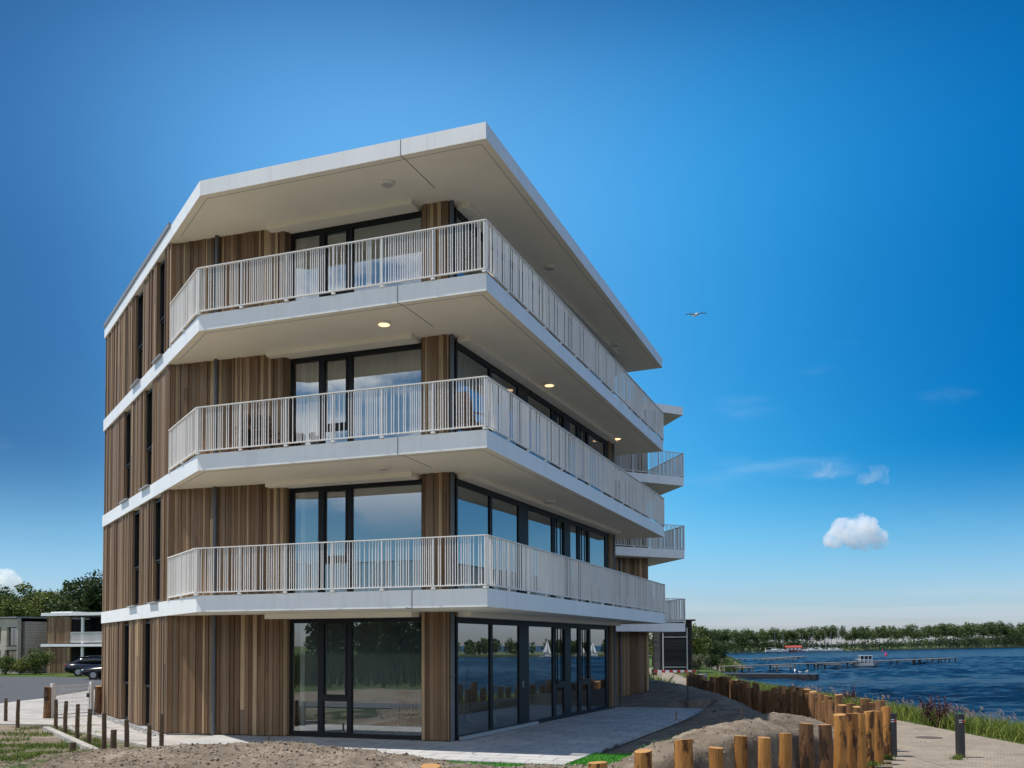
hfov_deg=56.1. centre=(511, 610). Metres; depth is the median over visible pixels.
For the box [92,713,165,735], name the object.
gravel
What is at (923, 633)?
poplar tree
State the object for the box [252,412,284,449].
garden chair
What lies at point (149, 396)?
window
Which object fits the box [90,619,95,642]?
window
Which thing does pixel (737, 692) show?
wooden post
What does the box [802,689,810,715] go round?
wooden post
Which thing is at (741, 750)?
wooden post
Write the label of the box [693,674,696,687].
wooden post
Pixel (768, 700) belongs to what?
wooden post
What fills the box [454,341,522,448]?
window
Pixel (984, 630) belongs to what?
poplar tree
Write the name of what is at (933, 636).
poplar tree
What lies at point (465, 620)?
window
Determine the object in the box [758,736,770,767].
wooden post
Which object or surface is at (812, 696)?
wooden post
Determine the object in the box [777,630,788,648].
poplar tree
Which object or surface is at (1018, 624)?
poplar tree
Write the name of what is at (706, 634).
shore tree
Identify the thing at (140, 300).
window
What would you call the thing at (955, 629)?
poplar tree
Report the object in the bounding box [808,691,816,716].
wooden post
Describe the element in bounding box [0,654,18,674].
shrub
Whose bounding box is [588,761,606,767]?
wooden post
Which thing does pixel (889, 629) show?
poplar tree
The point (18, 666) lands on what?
shrub
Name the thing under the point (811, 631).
poplar tree
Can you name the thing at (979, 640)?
undergrowth
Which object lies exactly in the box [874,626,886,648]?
poplar tree
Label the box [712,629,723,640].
poplar tree
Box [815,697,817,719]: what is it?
wooden post
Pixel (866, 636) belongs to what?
poplar tree
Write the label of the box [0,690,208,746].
pavement
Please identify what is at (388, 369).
window pane
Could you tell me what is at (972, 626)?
poplar tree
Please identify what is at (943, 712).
purple plant
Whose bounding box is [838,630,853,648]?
poplar tree
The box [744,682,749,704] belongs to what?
wooden post
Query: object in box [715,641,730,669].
shore tree
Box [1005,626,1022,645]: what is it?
poplar tree
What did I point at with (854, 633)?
poplar tree
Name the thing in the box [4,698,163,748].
wire fence
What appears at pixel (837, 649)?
sailing boat
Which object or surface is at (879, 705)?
wooden post
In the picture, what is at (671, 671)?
striped barrier
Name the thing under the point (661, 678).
rough grass
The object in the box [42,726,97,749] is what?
kerb
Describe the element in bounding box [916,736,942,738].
manhole cover
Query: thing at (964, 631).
poplar tree
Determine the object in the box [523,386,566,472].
window
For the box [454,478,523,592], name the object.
window
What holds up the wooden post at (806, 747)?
on the ground at (660, 694)
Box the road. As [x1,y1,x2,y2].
[0,677,101,702]
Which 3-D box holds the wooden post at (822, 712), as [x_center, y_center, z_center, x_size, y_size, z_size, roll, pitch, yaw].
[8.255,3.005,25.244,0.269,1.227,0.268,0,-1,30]
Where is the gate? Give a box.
[50,682,93,717]
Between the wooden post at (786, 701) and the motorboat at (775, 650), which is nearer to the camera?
the wooden post at (786, 701)
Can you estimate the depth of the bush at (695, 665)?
89.47 m
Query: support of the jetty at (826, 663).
in the lake water
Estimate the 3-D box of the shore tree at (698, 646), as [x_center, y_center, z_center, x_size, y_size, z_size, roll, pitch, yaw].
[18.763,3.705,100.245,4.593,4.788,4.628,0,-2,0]
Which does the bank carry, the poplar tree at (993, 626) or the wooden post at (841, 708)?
the poplar tree at (993, 626)
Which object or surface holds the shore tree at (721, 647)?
on the ground at (660, 694)
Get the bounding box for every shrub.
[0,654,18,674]
[8,658,28,674]
[20,647,55,674]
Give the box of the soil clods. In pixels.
[0,708,833,767]
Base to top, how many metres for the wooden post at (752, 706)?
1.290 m
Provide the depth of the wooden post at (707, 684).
40.48 m
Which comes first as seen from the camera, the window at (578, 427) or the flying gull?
the window at (578, 427)
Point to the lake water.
(989, 680)
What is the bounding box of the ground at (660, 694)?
[0,657,1023,767]
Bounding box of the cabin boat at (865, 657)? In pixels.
[855,655,873,665]
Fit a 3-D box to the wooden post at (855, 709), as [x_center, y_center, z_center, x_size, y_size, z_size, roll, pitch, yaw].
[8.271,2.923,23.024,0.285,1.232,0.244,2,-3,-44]
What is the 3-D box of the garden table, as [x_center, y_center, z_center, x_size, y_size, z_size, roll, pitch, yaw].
[-5.766,-3.642,21.081,0.640,0.720,0.640,-1,-2,20]
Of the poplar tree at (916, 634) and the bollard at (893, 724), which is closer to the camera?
the bollard at (893, 724)
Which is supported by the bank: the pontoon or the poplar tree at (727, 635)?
the poplar tree at (727, 635)
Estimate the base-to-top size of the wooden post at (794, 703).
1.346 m
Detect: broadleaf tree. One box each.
[0,585,17,612]
[0,594,38,616]
[5,581,46,608]
[17,589,43,600]
[30,580,78,616]
[41,569,102,618]
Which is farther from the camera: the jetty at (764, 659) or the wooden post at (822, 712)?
the jetty at (764, 659)
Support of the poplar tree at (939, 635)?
on the bank
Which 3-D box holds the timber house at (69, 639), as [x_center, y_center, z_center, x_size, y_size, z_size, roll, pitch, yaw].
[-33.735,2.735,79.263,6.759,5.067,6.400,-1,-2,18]
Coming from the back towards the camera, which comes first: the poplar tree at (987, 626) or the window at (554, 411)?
the poplar tree at (987, 626)
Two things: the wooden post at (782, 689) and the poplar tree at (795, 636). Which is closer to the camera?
the wooden post at (782, 689)
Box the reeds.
[716,655,746,672]
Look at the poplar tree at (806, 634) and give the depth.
601.65 m
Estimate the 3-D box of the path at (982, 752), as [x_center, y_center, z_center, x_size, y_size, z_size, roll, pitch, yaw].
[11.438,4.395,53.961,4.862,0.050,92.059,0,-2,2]
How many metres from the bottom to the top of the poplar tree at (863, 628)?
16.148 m
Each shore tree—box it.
[649,633,652,665]
[692,623,712,655]
[693,625,718,653]
[711,637,727,657]
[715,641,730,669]
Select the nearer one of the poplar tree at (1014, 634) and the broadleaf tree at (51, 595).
the broadleaf tree at (51, 595)
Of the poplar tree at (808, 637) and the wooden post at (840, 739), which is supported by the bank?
the poplar tree at (808, 637)
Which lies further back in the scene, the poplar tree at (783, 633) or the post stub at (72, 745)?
the poplar tree at (783, 633)
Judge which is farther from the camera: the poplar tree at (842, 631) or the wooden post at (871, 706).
the poplar tree at (842, 631)
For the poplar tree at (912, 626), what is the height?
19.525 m
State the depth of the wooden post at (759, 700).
31.96 m
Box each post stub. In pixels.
[69,742,75,750]
[110,729,116,748]
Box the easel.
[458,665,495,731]
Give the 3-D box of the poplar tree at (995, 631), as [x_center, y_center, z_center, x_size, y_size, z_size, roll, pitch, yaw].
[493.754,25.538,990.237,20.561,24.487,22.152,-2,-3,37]
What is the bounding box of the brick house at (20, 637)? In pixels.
[0,617,89,672]
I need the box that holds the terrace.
[178,707,704,765]
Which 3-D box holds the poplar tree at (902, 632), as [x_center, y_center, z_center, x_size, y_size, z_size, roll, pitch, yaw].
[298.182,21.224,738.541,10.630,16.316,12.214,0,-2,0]
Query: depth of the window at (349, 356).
21.65 m
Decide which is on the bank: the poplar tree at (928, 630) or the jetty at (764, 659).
the poplar tree at (928, 630)
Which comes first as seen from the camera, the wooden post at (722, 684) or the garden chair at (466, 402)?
the garden chair at (466, 402)
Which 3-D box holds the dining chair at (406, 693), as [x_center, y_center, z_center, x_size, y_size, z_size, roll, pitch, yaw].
[-2.438,2.358,21.935,0.467,0.981,0.487,-1,-2,10]
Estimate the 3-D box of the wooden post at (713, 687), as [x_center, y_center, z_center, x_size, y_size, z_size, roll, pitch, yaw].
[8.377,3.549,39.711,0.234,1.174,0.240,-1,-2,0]
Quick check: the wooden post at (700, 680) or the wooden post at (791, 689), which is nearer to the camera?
the wooden post at (791, 689)
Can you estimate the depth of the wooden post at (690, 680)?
44.04 m
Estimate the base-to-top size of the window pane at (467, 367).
2.603 m
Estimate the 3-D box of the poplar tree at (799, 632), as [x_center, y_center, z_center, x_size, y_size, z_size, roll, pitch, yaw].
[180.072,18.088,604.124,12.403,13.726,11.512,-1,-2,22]
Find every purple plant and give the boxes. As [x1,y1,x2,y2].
[841,683,858,701]
[918,694,937,725]
[920,695,957,728]
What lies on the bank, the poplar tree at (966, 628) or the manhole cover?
the poplar tree at (966, 628)
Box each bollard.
[890,713,896,756]
[955,714,964,757]
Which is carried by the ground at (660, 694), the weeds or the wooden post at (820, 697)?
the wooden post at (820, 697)
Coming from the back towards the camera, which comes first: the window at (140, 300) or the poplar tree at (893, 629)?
the poplar tree at (893, 629)
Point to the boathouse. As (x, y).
(794, 648)
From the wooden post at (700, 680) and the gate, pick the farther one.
the wooden post at (700, 680)
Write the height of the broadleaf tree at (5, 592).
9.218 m
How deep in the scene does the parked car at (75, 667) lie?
68.84 m
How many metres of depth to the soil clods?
15.57 m
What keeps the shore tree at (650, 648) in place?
on the ground at (660, 694)
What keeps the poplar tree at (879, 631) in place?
on the bank
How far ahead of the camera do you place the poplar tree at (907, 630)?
749.49 m
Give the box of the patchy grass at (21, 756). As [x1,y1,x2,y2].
[0,724,101,760]
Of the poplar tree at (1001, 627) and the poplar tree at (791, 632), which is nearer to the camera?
the poplar tree at (791, 632)
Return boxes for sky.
[0,0,1023,644]
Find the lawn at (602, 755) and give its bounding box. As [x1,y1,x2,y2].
[449,754,627,766]
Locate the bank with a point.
(844, 649)
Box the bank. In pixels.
[727,645,1022,652]
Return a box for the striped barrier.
[654,670,695,675]
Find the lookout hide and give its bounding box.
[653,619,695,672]
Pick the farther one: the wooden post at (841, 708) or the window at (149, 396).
the window at (149, 396)
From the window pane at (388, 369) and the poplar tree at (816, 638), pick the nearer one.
the window pane at (388, 369)
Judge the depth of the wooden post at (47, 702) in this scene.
27.87 m
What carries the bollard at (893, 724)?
on the path at (902, 761)
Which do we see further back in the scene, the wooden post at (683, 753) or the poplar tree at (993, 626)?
the poplar tree at (993, 626)
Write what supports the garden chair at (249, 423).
on the apartment building at (297, 584)
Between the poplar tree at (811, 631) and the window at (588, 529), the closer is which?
the window at (588, 529)
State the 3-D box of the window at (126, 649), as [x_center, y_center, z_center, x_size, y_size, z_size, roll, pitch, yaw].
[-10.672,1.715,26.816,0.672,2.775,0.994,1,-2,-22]
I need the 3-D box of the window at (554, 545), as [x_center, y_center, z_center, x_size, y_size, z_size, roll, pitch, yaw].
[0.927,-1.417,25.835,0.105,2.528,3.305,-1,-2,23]
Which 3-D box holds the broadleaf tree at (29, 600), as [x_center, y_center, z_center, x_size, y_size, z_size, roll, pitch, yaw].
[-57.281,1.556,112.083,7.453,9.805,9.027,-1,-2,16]
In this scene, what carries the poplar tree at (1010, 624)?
on the bank
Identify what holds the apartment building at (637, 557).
on the ground at (660, 694)
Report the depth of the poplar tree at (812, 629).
620.62 m
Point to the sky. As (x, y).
(836, 186)
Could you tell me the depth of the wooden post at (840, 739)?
17.82 m
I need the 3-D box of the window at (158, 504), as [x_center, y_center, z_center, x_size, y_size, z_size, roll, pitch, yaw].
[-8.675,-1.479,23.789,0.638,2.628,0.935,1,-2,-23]
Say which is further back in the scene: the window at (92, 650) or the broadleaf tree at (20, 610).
the broadleaf tree at (20, 610)
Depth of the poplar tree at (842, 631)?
641.67 m
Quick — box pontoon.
[725,673,818,679]
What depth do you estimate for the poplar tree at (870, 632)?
680.43 m
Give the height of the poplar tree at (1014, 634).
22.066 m
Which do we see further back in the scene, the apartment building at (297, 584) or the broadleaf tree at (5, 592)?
the broadleaf tree at (5, 592)
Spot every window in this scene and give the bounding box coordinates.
[6,627,16,646]
[7,650,16,662]
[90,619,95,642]
[90,648,95,655]
[96,619,100,642]
[96,648,99,655]
[119,410,130,503]
[119,622,128,721]
[126,510,139,607]
[130,292,142,387]
[137,619,150,729]
[139,388,152,490]
[147,498,160,603]
[151,260,164,363]
[289,479,421,592]
[289,617,421,739]
[290,343,421,445]
[291,211,421,300]
[454,208,522,306]
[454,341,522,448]
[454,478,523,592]
[455,617,524,739]
[523,277,565,347]
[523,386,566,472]
[524,503,566,598]
[524,621,567,722]
[566,315,606,386]
[566,414,606,494]
[567,518,607,604]
[567,623,608,715]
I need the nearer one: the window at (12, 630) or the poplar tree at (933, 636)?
the window at (12, 630)
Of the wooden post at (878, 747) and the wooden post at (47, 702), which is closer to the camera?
the wooden post at (878, 747)
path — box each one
[649,668,1023,767]
[891,753,947,767]
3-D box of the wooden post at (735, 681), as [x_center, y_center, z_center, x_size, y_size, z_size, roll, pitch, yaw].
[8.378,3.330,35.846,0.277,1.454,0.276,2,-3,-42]
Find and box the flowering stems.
[792,683,1016,726]
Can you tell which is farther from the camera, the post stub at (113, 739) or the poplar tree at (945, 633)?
the poplar tree at (945, 633)
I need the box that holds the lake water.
[720,644,1023,724]
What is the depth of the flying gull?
48.58 m
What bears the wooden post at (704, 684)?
on the ground at (660, 694)
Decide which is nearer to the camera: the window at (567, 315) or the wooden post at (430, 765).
the wooden post at (430, 765)
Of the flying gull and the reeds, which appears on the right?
the reeds
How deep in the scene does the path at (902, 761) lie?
19.62 m
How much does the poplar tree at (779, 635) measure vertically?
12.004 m
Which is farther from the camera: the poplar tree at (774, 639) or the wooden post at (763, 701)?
the poplar tree at (774, 639)
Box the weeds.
[867,754,967,766]
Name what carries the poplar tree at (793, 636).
on the bank
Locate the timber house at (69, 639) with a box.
[41,612,104,672]
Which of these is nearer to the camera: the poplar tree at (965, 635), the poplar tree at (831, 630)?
the poplar tree at (831, 630)
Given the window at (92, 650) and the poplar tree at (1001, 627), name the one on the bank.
the poplar tree at (1001, 627)
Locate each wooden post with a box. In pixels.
[43,687,51,717]
[94,686,101,714]
[421,763,440,767]
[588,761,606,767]
[634,749,651,767]
[674,739,692,767]
[689,675,691,685]
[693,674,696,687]
[699,675,703,689]
[703,679,706,689]
[706,680,709,690]
[709,676,715,691]
[709,746,723,767]
[712,682,715,692]
[716,677,718,693]
[718,676,720,694]
[721,676,726,695]
[723,677,725,696]
[726,677,730,696]
[730,680,732,698]
[733,680,737,699]
[734,735,747,767]
[736,684,737,700]
[738,679,744,702]
[741,683,743,703]
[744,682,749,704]
[746,688,751,708]
[751,687,753,709]
[753,682,759,709]
[757,690,762,712]
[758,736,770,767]
[762,690,765,713]
[766,690,771,713]
[771,687,778,711]
[775,692,778,712]
[778,733,791,767]
[779,685,786,712]
[782,694,785,712]
[786,689,787,713]
[788,686,795,713]
[792,692,795,714]
[796,687,804,714]
[799,695,802,715]
[799,723,814,767]
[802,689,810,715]
[804,693,808,716]
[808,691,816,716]
[809,693,817,718]
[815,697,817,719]
[817,694,825,720]
[818,724,832,767]
[821,701,824,722]
[824,695,832,723]
[828,700,833,726]
[833,713,846,767]
[834,694,842,713]
[838,704,845,713]
[846,703,855,712]
[846,713,857,767]
[852,706,859,712]
[854,712,866,767]
[860,699,870,713]
[864,711,874,767]
[869,702,874,710]
[874,711,883,763]
[875,701,885,710]
[881,706,891,757]
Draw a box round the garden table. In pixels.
[235,425,260,449]
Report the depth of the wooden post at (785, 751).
16.23 m
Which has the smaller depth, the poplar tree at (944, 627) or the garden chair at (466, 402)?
the garden chair at (466, 402)
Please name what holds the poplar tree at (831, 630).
on the bank
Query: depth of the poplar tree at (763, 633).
565.18 m
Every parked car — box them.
[64,656,101,675]
[80,664,101,679]
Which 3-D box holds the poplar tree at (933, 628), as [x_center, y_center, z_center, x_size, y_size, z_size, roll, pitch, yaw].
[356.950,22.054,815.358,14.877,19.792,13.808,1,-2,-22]
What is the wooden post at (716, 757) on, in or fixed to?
on the ground at (660, 694)
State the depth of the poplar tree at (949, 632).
852.22 m
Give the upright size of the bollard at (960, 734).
0.950 m
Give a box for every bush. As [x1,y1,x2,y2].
[692,652,710,669]
[692,658,698,669]
[701,652,719,667]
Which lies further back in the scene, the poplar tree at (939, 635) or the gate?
the poplar tree at (939, 635)
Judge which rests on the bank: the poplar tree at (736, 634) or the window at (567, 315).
the poplar tree at (736, 634)
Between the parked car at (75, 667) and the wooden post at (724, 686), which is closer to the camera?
the wooden post at (724, 686)
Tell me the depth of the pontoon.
125.22 m
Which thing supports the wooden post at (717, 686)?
on the ground at (660, 694)
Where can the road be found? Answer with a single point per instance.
(13, 689)
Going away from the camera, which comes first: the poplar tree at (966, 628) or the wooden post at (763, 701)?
the wooden post at (763, 701)
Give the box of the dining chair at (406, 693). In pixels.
[393,691,417,734]
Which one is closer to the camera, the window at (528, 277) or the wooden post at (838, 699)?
the wooden post at (838, 699)
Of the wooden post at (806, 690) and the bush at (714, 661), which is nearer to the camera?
the wooden post at (806, 690)
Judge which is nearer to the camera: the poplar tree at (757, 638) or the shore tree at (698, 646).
the shore tree at (698, 646)
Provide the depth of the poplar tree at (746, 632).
554.42 m
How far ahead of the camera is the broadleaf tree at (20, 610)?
97.09 m
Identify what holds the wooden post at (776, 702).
on the ground at (660, 694)
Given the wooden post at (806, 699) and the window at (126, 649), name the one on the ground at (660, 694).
the wooden post at (806, 699)
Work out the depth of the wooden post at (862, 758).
18.82 m
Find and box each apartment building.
[101,122,664,741]
[615,398,685,696]
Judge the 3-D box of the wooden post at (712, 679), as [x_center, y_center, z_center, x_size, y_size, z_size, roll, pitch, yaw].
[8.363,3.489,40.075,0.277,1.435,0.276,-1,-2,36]
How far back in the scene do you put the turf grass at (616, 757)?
16.84 m
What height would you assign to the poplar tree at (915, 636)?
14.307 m
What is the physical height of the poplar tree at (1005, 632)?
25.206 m
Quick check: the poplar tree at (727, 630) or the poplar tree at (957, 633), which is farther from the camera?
the poplar tree at (957, 633)
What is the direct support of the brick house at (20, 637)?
on the ground at (660, 694)
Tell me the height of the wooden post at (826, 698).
1.440 m
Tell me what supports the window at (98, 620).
in the timber house at (69, 639)
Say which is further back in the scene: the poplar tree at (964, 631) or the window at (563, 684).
the poplar tree at (964, 631)
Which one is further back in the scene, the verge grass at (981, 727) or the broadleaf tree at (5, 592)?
the broadleaf tree at (5, 592)
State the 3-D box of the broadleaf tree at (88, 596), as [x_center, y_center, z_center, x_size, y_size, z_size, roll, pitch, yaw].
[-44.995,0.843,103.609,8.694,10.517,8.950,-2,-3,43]
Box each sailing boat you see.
[814,635,826,650]
[832,634,842,650]
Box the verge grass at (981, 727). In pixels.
[682,671,1023,742]
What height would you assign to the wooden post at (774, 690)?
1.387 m
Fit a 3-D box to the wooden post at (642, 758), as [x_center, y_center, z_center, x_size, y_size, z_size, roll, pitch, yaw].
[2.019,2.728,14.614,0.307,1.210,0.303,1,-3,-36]
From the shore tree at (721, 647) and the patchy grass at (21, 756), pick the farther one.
the shore tree at (721, 647)
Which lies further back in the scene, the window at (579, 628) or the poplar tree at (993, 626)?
the poplar tree at (993, 626)
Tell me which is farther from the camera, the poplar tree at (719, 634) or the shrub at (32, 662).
the poplar tree at (719, 634)
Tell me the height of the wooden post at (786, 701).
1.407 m
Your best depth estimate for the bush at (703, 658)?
95.56 m
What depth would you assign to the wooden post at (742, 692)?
33.90 m
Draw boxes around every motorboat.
[765,647,781,651]
[805,647,817,651]
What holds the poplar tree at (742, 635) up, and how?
on the bank
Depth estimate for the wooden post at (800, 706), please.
27.69 m
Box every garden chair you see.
[225,414,255,451]
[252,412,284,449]
[455,391,483,431]
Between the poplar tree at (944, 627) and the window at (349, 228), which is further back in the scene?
the poplar tree at (944, 627)
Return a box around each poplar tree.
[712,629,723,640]
[720,629,735,641]
[721,629,737,640]
[726,628,740,636]
[737,631,755,650]
[740,628,760,638]
[748,630,760,649]
[754,628,772,649]
[766,630,782,640]
[768,630,783,641]
[769,627,780,647]
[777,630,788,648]
[785,630,796,645]
[788,629,800,645]
[789,631,800,645]
[791,628,807,639]
[796,628,811,639]
[799,632,814,648]
[800,627,816,648]
[810,626,824,648]
[810,632,825,641]
[816,626,828,648]
[824,625,842,638]
[837,626,847,638]
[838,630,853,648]
[844,632,861,645]
[847,627,864,648]
[848,626,865,637]
[858,626,871,648]
[866,628,877,648]
[869,627,890,648]
[873,625,892,648]
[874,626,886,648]
[881,626,897,638]
[887,625,899,647]
[888,630,903,644]
[892,627,906,641]
[900,623,921,647]
[903,626,911,638]
[907,631,930,642]
[911,629,921,643]
[917,630,928,639]
[918,626,938,647]
[920,626,935,637]
[924,625,940,647]
[930,624,951,639]
[931,625,943,647]
[933,622,953,647]
[944,624,956,646]
[947,623,965,642]
[948,624,966,646]
[951,626,959,637]
[955,630,971,646]
[959,624,981,646]
[960,624,974,636]
[963,621,976,635]
[973,623,987,644]
[976,626,990,636]
[980,622,995,646]
[984,622,997,635]
[989,620,1004,646]
[991,623,1000,645]
[995,623,1023,645]
[1003,622,1014,646]
[1004,629,1019,645]
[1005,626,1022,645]
[1016,622,1023,633]
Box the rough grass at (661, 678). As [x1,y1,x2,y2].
[649,667,683,684]
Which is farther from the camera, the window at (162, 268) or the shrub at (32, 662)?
the shrub at (32, 662)
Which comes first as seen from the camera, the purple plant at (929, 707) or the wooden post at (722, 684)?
the purple plant at (929, 707)
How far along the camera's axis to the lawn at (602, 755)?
17.03 m
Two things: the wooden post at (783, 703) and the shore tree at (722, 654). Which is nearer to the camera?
the wooden post at (783, 703)
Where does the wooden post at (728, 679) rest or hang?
on the ground at (660, 694)
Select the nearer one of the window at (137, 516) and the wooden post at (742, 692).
the window at (137, 516)
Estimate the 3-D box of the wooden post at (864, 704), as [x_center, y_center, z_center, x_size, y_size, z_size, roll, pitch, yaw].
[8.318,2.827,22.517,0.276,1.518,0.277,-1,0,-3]
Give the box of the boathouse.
[784,645,801,650]
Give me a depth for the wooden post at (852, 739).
18.33 m
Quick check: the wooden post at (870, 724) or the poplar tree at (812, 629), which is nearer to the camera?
the wooden post at (870, 724)
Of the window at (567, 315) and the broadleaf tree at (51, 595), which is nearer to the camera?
the window at (567, 315)
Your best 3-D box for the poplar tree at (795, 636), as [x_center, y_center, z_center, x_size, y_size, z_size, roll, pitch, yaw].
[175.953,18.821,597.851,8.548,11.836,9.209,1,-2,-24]
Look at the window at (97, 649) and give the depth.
78.21 m
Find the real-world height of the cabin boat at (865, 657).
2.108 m
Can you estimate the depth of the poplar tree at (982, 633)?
949.33 m
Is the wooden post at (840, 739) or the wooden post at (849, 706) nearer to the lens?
the wooden post at (840, 739)
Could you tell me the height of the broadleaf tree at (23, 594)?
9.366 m
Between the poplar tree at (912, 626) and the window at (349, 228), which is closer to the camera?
the window at (349, 228)
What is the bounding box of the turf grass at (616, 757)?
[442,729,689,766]
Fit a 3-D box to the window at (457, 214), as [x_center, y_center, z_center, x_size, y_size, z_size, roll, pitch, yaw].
[-0.502,-7.497,22.735,0.060,2.465,3.898,-1,-2,23]
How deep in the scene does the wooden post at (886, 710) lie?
20.82 m
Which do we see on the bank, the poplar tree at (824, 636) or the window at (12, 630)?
the poplar tree at (824, 636)
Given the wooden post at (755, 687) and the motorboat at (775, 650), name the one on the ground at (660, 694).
the wooden post at (755, 687)
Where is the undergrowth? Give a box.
[714,631,1023,650]
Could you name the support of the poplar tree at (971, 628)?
on the bank
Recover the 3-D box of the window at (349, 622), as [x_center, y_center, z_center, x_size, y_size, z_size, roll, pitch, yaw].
[-3.517,1.498,21.361,3.420,2.645,0.130,-1,-2,20]
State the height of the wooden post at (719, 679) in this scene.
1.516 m
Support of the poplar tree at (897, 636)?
on the bank
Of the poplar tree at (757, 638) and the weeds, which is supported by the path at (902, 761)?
the weeds
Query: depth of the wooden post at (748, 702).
33.17 m
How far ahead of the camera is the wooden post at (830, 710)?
24.55 m
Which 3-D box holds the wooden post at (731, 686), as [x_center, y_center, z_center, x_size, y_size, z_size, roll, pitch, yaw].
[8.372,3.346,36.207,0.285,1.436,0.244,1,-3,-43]
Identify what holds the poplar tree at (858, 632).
on the bank
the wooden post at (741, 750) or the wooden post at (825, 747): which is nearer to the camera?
the wooden post at (741, 750)
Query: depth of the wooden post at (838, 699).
24.05 m
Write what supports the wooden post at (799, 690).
on the ground at (660, 694)
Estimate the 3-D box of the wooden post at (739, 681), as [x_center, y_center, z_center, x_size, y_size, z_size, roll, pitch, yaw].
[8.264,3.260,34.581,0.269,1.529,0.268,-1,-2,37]
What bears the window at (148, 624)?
in the apartment building at (297, 584)
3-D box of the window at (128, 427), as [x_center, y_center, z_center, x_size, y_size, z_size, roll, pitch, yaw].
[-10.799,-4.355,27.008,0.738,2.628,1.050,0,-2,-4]
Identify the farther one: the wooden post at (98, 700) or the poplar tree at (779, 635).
the poplar tree at (779, 635)
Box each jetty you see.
[710,658,955,672]
[739,656,807,660]
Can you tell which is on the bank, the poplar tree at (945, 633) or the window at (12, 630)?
the poplar tree at (945, 633)
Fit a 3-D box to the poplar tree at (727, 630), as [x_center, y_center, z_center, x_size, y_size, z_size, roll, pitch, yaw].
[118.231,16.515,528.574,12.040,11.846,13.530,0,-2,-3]
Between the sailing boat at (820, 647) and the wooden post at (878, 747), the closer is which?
the wooden post at (878, 747)
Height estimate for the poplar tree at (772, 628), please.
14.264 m
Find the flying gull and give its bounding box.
[685,313,704,316]
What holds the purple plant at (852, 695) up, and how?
on the ground at (660, 694)
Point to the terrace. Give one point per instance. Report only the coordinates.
(562, 741)
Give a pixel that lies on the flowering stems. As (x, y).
(964, 711)
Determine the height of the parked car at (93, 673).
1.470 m
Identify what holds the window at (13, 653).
in the brick house at (20, 637)
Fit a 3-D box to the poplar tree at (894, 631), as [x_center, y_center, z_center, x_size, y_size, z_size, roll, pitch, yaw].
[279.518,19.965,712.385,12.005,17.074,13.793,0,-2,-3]
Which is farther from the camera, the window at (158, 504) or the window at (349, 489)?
the window at (158, 504)

